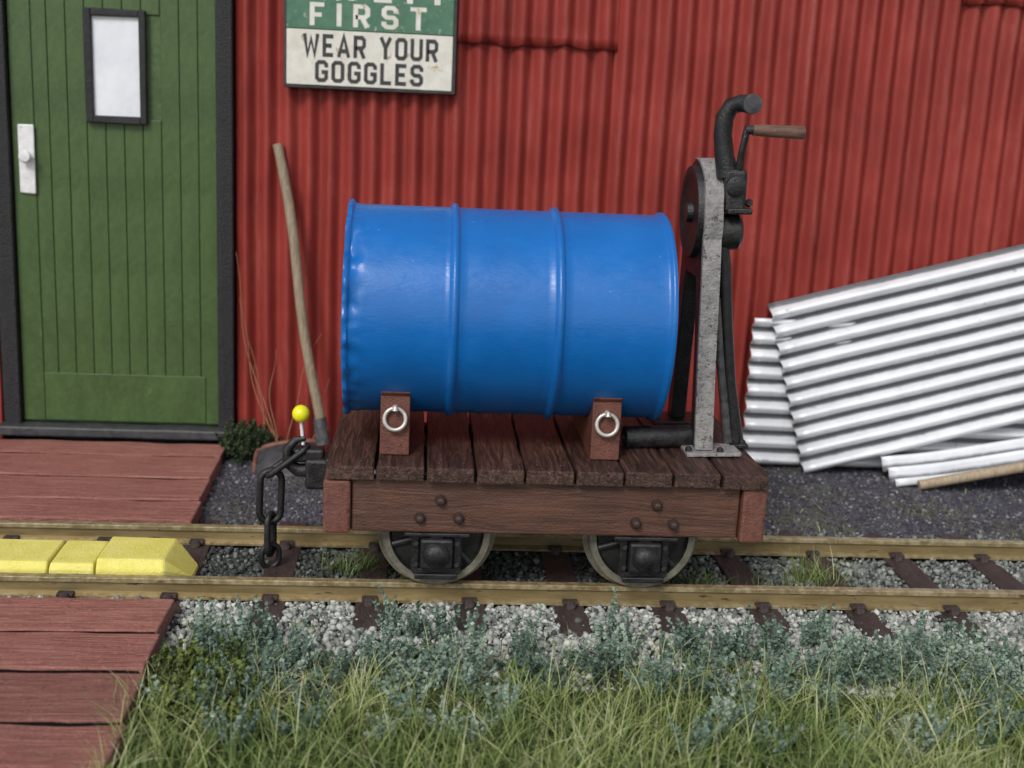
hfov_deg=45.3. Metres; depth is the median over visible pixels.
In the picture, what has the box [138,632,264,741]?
olive moss clump
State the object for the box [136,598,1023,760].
sage shrubs
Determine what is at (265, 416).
dry plant stems
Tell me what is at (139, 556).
yellow check block
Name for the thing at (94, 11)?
window frame
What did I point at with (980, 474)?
wooden post
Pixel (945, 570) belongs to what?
ballast gravel
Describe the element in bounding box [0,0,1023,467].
red corrugated shed
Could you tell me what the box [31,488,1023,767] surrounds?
grass
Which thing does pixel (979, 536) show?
ballast gravel
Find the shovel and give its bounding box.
[252,143,330,477]
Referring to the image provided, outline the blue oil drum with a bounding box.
[341,199,678,420]
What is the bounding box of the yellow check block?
[0,537,197,575]
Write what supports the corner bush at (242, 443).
on the ground at (532, 564)
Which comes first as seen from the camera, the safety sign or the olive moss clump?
the olive moss clump
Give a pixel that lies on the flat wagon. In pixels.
(439, 498)
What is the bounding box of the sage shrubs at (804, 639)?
[189,582,983,659]
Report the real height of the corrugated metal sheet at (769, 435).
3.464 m
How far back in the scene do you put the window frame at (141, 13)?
25.81 m
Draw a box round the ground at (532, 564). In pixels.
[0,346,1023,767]
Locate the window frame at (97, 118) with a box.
[93,115,140,124]
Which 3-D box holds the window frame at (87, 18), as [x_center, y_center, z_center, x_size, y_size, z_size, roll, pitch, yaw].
[-8.890,-6.689,25.789,0.170,2.344,0.163,2,13,-4]
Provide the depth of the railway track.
20.62 m
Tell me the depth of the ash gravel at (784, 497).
25.78 m
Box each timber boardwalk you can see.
[0,439,225,523]
[0,597,174,767]
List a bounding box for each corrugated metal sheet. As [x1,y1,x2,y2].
[742,318,1023,472]
[768,244,1023,473]
[879,438,1023,486]
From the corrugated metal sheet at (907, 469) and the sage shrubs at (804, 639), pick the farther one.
the corrugated metal sheet at (907, 469)
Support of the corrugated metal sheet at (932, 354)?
on the ground at (532, 564)
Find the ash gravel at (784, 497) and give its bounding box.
[199,458,1023,539]
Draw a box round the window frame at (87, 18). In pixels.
[82,7,94,122]
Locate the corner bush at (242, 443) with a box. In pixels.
[214,416,282,464]
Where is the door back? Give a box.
[25,0,217,424]
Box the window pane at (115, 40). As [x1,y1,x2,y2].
[91,15,139,116]
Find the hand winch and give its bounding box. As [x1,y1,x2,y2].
[622,94,805,456]
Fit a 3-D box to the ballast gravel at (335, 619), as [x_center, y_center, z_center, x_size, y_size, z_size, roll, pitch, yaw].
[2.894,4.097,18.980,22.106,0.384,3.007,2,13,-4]
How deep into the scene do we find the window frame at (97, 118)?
26.00 m
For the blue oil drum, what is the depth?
19.06 m
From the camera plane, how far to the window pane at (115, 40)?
25.85 m
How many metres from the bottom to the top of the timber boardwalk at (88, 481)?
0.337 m
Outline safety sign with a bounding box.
[284,0,457,94]
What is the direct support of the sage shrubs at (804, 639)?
on the ground at (532, 564)
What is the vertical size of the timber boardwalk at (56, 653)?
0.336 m
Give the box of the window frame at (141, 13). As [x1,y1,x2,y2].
[138,10,147,124]
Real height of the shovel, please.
7.193 m
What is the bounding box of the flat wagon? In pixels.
[256,391,769,587]
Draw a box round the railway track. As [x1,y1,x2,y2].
[0,520,1023,639]
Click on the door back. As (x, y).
(153, 40)
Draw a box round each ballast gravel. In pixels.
[0,593,1023,697]
[200,545,1023,589]
[223,519,1021,540]
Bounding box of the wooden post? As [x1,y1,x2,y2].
[917,461,1023,489]
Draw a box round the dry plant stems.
[236,254,328,441]
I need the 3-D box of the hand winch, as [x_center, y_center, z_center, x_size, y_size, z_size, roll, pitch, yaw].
[3.207,-1.965,21.068,2.650,5.887,2.801,1,13,-4]
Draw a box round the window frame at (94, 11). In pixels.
[90,7,137,16]

